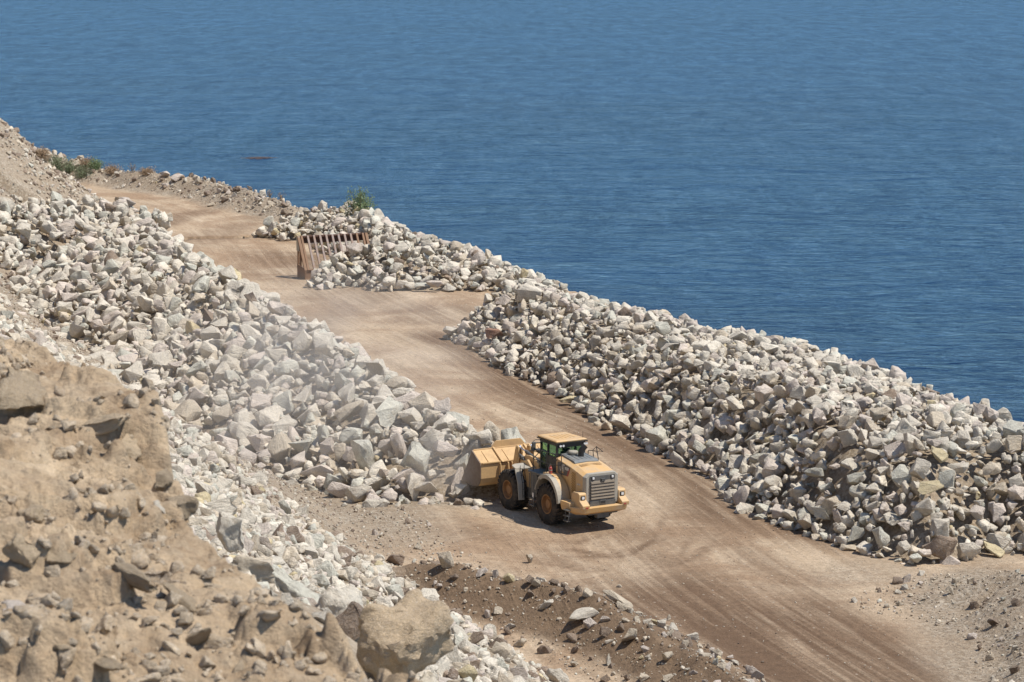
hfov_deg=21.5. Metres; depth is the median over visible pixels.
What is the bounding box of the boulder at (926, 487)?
[917,480,943,494]
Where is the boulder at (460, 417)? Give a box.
[446,411,469,428]
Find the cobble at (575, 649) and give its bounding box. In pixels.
[571,645,578,652]
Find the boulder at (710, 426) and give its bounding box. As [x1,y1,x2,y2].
[704,421,714,438]
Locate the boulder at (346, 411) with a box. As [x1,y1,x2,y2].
[333,400,363,421]
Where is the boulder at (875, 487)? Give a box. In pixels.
[865,482,883,493]
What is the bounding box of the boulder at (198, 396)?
[185,387,207,404]
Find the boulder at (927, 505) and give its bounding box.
[914,497,935,516]
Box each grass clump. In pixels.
[103,162,121,173]
[137,166,155,175]
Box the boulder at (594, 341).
[590,335,600,350]
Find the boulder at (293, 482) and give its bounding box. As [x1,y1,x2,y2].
[285,480,298,485]
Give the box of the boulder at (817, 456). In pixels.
[810,451,829,460]
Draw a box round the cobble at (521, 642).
[513,638,526,646]
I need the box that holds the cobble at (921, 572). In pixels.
[917,570,924,575]
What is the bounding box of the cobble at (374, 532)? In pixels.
[372,529,378,534]
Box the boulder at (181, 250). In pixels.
[177,245,187,262]
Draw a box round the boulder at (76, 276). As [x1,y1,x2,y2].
[70,270,91,282]
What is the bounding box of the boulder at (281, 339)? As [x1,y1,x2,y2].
[277,333,287,344]
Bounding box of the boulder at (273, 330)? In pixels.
[264,325,278,335]
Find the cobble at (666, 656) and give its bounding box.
[662,651,672,660]
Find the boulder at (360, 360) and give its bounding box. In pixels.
[353,355,369,368]
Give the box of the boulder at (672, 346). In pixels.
[661,343,678,350]
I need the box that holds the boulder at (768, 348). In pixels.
[760,342,778,353]
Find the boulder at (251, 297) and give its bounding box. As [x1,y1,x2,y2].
[244,292,257,302]
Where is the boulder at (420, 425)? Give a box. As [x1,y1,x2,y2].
[410,420,426,429]
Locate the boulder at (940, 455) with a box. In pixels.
[931,446,947,462]
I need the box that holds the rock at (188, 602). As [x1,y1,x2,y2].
[162,583,197,614]
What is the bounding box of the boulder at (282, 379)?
[268,375,295,389]
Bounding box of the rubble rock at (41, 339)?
[34,331,47,345]
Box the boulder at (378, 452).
[373,449,383,461]
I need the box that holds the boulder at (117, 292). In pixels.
[113,288,126,300]
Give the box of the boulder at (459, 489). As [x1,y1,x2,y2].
[453,484,466,495]
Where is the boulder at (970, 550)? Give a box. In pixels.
[956,542,980,559]
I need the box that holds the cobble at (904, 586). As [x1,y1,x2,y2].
[901,584,907,589]
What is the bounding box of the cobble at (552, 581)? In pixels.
[549,578,558,585]
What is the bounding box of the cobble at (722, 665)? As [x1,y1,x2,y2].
[717,662,726,669]
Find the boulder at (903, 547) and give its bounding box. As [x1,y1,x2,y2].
[896,540,910,554]
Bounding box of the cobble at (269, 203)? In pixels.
[267,201,275,206]
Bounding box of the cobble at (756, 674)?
[751,670,763,678]
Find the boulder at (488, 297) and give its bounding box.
[484,293,493,301]
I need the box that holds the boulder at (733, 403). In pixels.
[726,395,745,410]
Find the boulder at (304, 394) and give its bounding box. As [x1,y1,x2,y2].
[292,383,311,402]
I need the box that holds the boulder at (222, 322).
[210,317,228,327]
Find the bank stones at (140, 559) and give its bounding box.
[2,384,322,681]
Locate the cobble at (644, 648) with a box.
[640,645,649,651]
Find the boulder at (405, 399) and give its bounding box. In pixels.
[393,392,415,409]
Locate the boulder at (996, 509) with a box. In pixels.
[990,503,1005,521]
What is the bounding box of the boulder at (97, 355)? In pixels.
[88,350,110,361]
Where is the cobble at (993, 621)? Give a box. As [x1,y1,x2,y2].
[987,618,998,625]
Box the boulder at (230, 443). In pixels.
[215,434,237,452]
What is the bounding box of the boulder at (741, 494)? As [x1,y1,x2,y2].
[733,485,749,504]
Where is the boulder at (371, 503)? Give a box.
[362,498,389,507]
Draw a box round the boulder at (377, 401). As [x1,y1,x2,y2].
[371,396,386,408]
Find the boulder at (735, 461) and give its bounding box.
[728,455,742,468]
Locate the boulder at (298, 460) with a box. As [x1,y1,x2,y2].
[290,451,305,467]
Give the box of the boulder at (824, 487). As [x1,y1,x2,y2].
[819,482,835,492]
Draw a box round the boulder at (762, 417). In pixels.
[757,411,771,424]
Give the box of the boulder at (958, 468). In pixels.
[947,462,968,473]
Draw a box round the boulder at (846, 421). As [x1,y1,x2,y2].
[838,415,854,429]
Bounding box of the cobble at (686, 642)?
[681,640,688,646]
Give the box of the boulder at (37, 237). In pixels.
[28,234,40,244]
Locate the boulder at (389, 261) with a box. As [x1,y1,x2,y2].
[386,258,393,265]
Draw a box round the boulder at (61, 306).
[56,301,71,312]
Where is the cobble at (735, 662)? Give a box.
[729,659,738,665]
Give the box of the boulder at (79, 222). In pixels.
[70,213,84,229]
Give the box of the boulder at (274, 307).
[267,301,287,315]
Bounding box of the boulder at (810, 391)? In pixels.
[804,386,820,397]
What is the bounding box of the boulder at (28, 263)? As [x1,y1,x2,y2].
[17,260,33,270]
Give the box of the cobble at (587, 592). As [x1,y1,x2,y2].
[582,588,592,597]
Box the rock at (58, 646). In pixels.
[53,643,72,651]
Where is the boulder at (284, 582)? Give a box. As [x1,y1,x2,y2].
[272,568,319,602]
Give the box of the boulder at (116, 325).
[110,318,123,332]
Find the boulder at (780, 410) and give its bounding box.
[772,403,787,418]
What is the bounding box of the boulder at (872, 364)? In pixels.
[861,358,880,369]
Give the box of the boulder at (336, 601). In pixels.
[316,586,363,616]
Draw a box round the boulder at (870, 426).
[865,418,881,431]
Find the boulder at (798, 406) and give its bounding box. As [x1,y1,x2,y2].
[792,401,810,413]
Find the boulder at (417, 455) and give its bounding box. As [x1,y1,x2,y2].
[401,441,429,472]
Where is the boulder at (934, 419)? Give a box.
[926,411,946,428]
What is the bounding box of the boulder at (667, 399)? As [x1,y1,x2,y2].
[661,395,674,407]
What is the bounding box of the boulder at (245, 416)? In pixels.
[233,411,256,427]
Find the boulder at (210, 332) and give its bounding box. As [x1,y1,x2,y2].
[200,325,222,340]
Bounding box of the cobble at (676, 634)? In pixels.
[671,628,681,640]
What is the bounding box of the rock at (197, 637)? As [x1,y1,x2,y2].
[186,628,211,645]
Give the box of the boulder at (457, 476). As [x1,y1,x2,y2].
[451,467,469,496]
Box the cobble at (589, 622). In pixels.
[583,617,596,628]
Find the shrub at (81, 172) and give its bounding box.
[68,165,95,178]
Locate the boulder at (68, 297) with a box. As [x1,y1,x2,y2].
[61,292,77,307]
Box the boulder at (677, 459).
[670,451,685,465]
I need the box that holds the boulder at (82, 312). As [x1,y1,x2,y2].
[71,306,88,319]
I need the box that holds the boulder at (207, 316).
[202,308,213,327]
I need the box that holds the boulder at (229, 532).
[216,511,243,551]
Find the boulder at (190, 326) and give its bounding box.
[185,321,199,333]
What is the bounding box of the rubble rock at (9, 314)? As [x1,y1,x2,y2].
[0,310,14,318]
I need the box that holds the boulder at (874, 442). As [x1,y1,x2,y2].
[867,436,888,449]
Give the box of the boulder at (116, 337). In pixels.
[108,330,128,344]
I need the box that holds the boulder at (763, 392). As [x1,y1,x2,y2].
[754,384,773,404]
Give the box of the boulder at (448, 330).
[443,326,457,334]
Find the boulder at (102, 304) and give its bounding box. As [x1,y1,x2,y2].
[96,298,109,309]
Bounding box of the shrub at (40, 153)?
[33,145,51,158]
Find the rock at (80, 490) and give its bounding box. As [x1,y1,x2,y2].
[70,487,87,493]
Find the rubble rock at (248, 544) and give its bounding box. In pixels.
[244,536,253,552]
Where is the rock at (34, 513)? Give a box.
[17,504,43,523]
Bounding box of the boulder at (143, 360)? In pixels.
[136,356,148,366]
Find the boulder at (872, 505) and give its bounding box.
[865,501,879,510]
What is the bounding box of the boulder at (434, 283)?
[426,280,443,287]
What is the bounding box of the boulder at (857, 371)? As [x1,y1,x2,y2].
[846,363,865,376]
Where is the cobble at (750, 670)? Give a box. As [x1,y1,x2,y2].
[745,665,756,674]
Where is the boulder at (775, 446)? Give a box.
[770,441,787,452]
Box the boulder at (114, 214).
[108,212,121,222]
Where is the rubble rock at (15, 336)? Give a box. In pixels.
[5,332,20,339]
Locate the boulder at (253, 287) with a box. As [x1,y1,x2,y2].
[239,282,261,299]
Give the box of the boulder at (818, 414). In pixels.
[812,407,826,425]
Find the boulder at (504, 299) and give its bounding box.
[494,294,510,304]
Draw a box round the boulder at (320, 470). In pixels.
[298,464,333,476]
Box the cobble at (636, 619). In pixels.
[633,616,640,621]
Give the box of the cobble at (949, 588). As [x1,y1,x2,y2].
[946,585,953,593]
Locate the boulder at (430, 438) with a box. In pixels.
[419,428,444,451]
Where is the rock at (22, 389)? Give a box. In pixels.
[0,366,47,409]
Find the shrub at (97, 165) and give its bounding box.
[86,156,102,170]
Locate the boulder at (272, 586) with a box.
[269,583,275,590]
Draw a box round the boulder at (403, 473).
[392,468,418,480]
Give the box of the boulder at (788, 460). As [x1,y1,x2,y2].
[784,453,795,469]
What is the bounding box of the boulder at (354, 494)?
[345,483,371,502]
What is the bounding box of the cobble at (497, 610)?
[493,606,502,614]
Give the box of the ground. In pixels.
[0,119,1023,681]
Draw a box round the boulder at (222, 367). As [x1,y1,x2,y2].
[214,361,229,381]
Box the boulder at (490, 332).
[485,328,502,338]
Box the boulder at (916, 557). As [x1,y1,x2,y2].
[909,553,921,562]
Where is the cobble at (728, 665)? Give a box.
[725,662,730,670]
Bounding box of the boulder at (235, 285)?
[226,280,242,292]
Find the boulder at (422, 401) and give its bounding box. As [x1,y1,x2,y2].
[407,391,436,414]
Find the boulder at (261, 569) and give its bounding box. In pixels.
[228,554,274,583]
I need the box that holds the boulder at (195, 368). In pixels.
[186,360,206,377]
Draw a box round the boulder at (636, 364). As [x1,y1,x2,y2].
[631,360,646,369]
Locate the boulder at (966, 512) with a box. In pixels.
[952,504,970,515]
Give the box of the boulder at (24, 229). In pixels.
[14,222,31,238]
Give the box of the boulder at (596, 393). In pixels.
[590,388,606,398]
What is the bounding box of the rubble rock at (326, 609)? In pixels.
[320,607,331,612]
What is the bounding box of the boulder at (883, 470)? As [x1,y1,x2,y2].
[876,466,888,476]
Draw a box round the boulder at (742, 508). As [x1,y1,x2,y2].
[736,502,754,513]
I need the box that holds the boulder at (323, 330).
[319,328,339,345]
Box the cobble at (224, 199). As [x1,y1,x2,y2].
[221,197,228,202]
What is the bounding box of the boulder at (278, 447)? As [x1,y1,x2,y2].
[266,431,291,462]
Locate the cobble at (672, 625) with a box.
[668,622,678,630]
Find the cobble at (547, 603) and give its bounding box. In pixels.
[539,599,553,609]
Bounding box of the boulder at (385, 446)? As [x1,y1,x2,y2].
[378,439,394,456]
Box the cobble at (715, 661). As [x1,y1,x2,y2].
[712,658,717,664]
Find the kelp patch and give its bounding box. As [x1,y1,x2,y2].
[242,156,276,158]
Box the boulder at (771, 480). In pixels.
[763,475,783,487]
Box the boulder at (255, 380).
[247,373,269,393]
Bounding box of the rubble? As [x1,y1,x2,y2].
[0,297,560,681]
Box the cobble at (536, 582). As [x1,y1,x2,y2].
[531,579,540,586]
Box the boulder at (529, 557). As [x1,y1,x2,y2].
[526,554,532,562]
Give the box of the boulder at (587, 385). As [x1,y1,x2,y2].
[580,381,592,389]
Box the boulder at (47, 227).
[39,220,56,233]
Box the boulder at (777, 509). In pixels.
[772,504,786,518]
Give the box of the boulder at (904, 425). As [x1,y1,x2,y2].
[895,418,916,433]
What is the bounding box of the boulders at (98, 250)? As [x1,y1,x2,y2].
[0,194,1023,563]
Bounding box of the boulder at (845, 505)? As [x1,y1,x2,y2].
[837,501,853,510]
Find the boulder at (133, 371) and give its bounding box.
[119,361,142,383]
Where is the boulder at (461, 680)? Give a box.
[447,679,468,681]
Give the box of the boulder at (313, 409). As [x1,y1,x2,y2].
[297,403,320,425]
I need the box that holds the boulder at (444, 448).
[433,440,457,456]
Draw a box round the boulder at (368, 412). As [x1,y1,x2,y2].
[359,403,378,428]
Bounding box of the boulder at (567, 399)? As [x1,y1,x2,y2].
[559,396,576,402]
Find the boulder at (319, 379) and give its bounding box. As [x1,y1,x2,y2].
[314,374,324,387]
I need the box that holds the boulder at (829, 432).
[821,427,837,438]
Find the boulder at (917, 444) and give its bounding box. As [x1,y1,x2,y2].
[913,439,924,449]
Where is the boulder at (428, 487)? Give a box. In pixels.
[414,482,437,492]
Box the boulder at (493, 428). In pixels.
[484,421,499,441]
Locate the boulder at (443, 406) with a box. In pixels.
[433,397,451,414]
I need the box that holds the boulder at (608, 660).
[606,653,610,665]
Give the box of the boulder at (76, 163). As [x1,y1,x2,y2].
[71,159,79,167]
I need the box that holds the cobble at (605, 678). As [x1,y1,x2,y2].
[600,674,610,681]
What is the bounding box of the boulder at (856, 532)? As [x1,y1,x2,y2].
[847,525,864,541]
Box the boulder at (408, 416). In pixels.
[398,407,424,428]
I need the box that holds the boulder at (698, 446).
[692,440,706,453]
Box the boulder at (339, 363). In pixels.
[332,355,344,370]
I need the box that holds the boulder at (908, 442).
[903,433,918,454]
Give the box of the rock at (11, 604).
[2,599,24,611]
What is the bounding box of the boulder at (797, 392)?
[789,386,805,401]
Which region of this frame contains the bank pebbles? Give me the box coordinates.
[0,335,415,681]
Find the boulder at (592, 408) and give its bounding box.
[586,402,600,416]
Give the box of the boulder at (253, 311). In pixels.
[248,301,259,319]
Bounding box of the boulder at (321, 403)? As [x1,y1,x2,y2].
[315,399,328,410]
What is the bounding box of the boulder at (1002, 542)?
[984,533,1010,551]
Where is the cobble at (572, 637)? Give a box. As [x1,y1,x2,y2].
[566,633,576,642]
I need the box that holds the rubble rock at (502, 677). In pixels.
[498,670,513,681]
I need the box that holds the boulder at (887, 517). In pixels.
[883,512,902,525]
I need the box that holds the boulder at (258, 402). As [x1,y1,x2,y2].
[249,393,270,410]
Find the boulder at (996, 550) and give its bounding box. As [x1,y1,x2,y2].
[983,541,1004,557]
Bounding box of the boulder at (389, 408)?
[375,396,403,426]
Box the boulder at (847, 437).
[837,428,857,447]
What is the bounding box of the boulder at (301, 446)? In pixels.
[288,438,311,454]
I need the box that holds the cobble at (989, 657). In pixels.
[985,653,993,660]
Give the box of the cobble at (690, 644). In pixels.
[684,637,692,646]
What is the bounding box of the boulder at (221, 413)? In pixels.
[212,403,232,422]
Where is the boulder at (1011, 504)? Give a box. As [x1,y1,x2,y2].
[1006,499,1017,509]
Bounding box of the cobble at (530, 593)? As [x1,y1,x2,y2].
[527,589,534,596]
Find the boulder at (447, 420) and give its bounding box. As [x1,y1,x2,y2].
[433,413,456,432]
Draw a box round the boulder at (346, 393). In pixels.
[338,383,355,403]
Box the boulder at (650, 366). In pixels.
[644,359,657,372]
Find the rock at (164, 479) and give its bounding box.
[154,469,173,489]
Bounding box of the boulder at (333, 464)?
[326,459,338,469]
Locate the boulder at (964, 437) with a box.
[956,430,971,447]
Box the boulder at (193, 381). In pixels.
[188,376,202,387]
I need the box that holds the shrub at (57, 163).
[48,151,75,170]
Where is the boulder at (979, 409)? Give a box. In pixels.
[973,402,986,415]
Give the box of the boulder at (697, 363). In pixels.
[693,359,703,367]
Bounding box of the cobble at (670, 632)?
[666,629,673,635]
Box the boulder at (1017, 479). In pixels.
[1009,473,1023,486]
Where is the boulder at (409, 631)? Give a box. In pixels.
[356,589,454,679]
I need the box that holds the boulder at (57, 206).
[50,200,63,213]
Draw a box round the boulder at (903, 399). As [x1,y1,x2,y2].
[895,393,911,407]
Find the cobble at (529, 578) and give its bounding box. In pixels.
[525,575,533,582]
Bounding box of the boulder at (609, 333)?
[603,329,615,337]
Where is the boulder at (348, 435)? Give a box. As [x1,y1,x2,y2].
[340,427,362,443]
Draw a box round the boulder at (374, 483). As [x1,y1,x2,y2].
[363,477,382,492]
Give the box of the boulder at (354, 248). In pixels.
[346,243,362,254]
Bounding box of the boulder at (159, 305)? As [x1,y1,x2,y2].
[153,299,166,311]
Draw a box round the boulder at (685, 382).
[681,376,697,390]
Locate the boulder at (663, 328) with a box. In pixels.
[655,321,670,335]
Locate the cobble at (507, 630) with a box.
[504,627,511,633]
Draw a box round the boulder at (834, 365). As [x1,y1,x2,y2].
[823,361,840,373]
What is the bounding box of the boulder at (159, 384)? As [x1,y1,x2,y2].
[149,378,166,389]
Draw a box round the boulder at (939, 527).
[929,518,949,536]
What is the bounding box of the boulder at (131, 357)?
[118,352,138,364]
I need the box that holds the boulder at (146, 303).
[137,295,155,312]
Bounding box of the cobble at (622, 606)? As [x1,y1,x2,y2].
[616,601,626,610]
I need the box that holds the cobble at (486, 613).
[484,609,489,617]
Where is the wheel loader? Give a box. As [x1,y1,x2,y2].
[460,432,628,524]
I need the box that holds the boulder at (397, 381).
[385,375,407,387]
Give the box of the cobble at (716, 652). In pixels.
[710,649,722,656]
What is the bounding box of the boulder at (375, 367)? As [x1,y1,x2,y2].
[365,359,386,374]
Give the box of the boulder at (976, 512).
[969,505,984,519]
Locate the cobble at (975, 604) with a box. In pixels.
[969,601,979,608]
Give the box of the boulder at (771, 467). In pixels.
[762,457,783,477]
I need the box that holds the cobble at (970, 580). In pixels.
[967,577,973,583]
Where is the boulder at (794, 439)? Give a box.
[788,434,802,447]
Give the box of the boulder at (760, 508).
[755,503,771,513]
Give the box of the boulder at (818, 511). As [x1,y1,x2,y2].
[812,506,829,519]
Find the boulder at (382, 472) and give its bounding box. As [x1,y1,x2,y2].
[378,468,389,476]
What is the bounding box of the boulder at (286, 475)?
[282,467,301,479]
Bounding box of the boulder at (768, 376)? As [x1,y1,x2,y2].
[758,370,775,382]
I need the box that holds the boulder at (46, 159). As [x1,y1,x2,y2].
[42,154,49,161]
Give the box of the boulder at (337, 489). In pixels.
[327,482,349,497]
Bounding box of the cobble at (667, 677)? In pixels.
[663,673,673,681]
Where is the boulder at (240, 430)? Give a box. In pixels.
[229,421,258,440]
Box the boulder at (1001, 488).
[991,482,1007,495]
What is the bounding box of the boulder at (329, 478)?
[323,473,341,488]
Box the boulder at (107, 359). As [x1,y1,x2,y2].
[101,354,120,367]
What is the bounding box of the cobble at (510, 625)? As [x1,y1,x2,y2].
[505,623,515,628]
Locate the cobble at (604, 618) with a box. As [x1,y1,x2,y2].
[600,616,610,621]
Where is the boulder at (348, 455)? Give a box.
[342,446,356,462]
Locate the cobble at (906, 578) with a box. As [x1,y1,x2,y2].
[902,574,910,582]
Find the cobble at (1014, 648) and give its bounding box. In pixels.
[1011,645,1018,652]
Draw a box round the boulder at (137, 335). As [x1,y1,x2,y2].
[131,329,151,348]
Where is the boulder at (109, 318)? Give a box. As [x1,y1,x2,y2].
[102,310,124,324]
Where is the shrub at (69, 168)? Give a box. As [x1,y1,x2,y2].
[64,159,80,172]
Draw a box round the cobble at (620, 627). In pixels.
[616,623,624,631]
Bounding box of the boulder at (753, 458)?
[749,453,763,463]
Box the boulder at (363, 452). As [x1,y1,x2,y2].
[350,440,374,469]
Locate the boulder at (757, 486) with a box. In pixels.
[750,479,763,492]
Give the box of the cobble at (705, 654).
[698,653,711,656]
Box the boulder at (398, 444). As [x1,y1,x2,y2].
[390,433,406,458]
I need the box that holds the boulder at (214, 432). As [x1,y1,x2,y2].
[209,428,226,437]
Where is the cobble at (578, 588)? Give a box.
[575,585,581,591]
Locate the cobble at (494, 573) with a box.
[492,569,497,577]
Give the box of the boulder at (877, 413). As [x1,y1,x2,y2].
[870,407,888,420]
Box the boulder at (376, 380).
[366,374,383,387]
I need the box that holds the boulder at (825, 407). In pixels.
[812,401,831,414]
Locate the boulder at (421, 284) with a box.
[414,282,429,287]
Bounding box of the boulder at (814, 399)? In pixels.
[805,394,822,404]
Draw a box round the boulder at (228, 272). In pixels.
[218,265,237,284]
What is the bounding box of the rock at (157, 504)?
[153,500,165,513]
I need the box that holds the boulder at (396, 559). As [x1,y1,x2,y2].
[386,554,404,565]
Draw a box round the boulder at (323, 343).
[312,331,334,356]
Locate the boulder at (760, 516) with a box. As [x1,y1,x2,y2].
[752,514,767,518]
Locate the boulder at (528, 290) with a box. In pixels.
[517,280,542,301]
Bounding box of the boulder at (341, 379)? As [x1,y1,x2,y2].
[335,372,351,395]
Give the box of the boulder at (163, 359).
[150,350,172,369]
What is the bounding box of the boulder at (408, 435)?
[402,431,413,439]
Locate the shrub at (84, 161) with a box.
[78,154,94,167]
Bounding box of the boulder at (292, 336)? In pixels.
[287,331,300,342]
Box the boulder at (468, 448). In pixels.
[461,440,483,456]
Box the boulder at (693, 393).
[685,387,702,399]
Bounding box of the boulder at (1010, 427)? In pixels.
[1002,419,1023,437]
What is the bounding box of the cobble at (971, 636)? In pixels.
[967,633,976,639]
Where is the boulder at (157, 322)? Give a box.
[151,317,166,333]
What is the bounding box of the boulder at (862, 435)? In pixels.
[858,428,867,442]
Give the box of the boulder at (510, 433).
[501,427,525,442]
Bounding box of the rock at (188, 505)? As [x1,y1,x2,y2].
[165,495,198,518]
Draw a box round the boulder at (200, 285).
[191,276,209,293]
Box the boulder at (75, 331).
[69,323,87,337]
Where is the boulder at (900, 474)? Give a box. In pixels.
[891,464,911,487]
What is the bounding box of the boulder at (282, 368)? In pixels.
[273,359,298,376]
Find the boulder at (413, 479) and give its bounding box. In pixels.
[405,472,422,500]
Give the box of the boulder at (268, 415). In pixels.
[255,405,282,425]
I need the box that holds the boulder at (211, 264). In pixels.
[200,254,214,266]
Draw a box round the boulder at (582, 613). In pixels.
[568,607,598,620]
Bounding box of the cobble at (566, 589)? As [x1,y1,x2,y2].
[563,584,570,592]
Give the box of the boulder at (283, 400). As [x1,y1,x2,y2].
[272,390,294,414]
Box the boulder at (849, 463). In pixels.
[840,457,859,470]
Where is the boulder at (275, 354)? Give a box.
[265,348,287,362]
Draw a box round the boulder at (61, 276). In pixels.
[53,271,68,282]
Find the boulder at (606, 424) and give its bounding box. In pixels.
[601,420,612,429]
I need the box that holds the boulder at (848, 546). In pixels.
[839,543,856,550]
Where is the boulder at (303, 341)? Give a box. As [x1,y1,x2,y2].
[292,329,314,350]
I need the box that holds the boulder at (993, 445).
[985,439,1002,452]
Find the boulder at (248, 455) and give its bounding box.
[237,448,256,463]
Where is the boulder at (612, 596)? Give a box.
[603,590,632,610]
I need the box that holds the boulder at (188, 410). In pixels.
[175,399,202,422]
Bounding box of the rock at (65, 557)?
[47,550,77,563]
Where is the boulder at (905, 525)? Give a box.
[898,521,910,531]
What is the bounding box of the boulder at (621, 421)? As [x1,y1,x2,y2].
[609,414,631,430]
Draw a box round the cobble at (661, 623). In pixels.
[657,619,666,627]
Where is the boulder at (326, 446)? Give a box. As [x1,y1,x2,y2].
[320,437,334,454]
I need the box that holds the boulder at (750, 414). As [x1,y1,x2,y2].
[746,410,762,423]
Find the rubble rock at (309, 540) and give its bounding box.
[305,534,315,548]
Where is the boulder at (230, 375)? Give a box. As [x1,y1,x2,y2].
[224,370,241,384]
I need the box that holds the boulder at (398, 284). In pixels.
[393,280,407,289]
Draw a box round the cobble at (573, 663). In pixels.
[570,661,576,666]
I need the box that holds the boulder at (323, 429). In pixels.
[317,424,329,441]
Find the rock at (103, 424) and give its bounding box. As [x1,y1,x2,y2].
[82,413,130,435]
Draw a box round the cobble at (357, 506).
[354,504,360,509]
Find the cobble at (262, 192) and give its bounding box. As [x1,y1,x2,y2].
[259,189,265,195]
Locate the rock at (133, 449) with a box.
[121,433,141,459]
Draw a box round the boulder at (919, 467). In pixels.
[909,457,930,480]
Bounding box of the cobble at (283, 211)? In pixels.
[281,208,287,214]
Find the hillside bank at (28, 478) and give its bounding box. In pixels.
[0,339,422,681]
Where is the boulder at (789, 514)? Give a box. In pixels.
[782,509,797,522]
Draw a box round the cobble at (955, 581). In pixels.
[952,578,959,584]
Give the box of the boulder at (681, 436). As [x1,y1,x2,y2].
[677,431,690,444]
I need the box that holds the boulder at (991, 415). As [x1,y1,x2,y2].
[983,406,998,422]
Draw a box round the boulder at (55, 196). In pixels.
[50,191,62,200]
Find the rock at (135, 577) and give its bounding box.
[98,562,157,592]
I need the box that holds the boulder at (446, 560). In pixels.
[438,551,453,567]
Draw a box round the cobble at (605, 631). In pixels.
[599,626,610,636]
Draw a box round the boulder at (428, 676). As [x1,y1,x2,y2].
[419,671,438,681]
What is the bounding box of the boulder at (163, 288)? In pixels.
[156,282,170,295]
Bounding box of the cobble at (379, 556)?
[374,554,384,561]
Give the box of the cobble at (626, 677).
[623,674,629,680]
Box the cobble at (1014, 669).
[1009,665,1019,673]
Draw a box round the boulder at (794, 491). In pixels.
[789,484,806,501]
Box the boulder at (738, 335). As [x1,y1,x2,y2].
[729,330,746,339]
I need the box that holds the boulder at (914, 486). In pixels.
[910,481,920,496]
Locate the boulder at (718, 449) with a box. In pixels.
[713,445,725,460]
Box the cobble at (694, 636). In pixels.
[686,632,698,640]
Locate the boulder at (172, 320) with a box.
[167,313,184,328]
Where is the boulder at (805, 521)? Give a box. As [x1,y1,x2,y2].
[797,513,812,529]
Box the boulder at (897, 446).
[884,440,905,459]
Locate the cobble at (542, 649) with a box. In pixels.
[537,645,551,653]
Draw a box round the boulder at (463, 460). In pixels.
[455,453,467,469]
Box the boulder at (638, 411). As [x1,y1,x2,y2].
[633,403,645,417]
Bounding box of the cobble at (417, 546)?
[414,544,421,549]
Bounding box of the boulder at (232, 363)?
[220,354,243,374]
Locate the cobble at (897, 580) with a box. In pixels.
[892,577,902,583]
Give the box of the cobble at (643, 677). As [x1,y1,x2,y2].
[639,673,649,681]
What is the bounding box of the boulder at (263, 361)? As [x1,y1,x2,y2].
[253,355,273,371]
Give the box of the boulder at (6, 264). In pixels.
[0,259,13,268]
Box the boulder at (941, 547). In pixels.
[922,535,957,559]
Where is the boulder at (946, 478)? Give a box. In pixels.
[938,469,954,487]
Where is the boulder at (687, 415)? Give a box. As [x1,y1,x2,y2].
[673,411,693,422]
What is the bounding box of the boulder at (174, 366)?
[168,360,185,372]
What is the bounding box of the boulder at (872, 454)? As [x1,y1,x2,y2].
[865,448,880,460]
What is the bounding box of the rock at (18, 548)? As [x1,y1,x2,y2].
[2,533,40,567]
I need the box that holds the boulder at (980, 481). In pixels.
[973,476,987,486]
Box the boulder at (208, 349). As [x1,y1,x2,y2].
[201,341,217,357]
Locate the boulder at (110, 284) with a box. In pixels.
[102,277,116,290]
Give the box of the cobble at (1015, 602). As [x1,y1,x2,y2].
[1010,598,1021,606]
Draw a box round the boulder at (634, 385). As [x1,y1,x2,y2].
[629,380,641,394]
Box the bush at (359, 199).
[341,184,377,214]
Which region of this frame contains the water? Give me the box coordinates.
[0,0,1023,421]
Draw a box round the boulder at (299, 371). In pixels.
[294,368,308,374]
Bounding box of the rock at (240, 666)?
[233,659,244,672]
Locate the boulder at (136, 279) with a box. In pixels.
[127,272,149,286]
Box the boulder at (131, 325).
[127,321,145,329]
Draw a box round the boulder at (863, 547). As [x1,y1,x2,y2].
[856,541,872,554]
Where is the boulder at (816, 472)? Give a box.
[804,467,824,476]
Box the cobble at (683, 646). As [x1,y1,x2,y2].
[680,644,689,649]
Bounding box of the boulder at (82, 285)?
[77,280,89,291]
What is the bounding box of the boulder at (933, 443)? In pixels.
[926,439,941,446]
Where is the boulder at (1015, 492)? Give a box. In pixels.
[1007,485,1023,499]
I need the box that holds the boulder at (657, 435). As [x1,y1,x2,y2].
[646,425,668,446]
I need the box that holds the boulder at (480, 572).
[476,567,487,577]
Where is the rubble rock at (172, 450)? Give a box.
[169,445,175,453]
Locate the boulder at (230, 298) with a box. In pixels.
[225,294,236,303]
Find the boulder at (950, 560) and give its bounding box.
[940,555,960,564]
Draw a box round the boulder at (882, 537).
[872,526,889,547]
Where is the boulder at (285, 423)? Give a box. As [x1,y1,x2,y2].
[272,414,297,435]
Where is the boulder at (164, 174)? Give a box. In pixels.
[159,171,169,177]
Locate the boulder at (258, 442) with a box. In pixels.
[247,434,271,451]
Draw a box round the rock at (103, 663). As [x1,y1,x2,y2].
[94,655,129,671]
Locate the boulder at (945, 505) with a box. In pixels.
[939,497,949,509]
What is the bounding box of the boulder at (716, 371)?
[710,368,724,381]
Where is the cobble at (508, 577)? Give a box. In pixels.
[502,573,514,582]
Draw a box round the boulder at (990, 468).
[982,461,1000,475]
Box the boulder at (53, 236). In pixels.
[49,231,65,240]
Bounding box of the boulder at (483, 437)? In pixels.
[466,429,492,444]
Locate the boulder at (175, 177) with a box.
[171,174,181,180]
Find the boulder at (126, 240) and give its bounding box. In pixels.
[118,235,134,245]
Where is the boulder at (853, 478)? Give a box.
[847,472,865,484]
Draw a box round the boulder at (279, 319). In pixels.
[274,316,291,322]
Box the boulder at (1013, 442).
[1005,435,1023,451]
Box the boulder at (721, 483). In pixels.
[714,477,728,489]

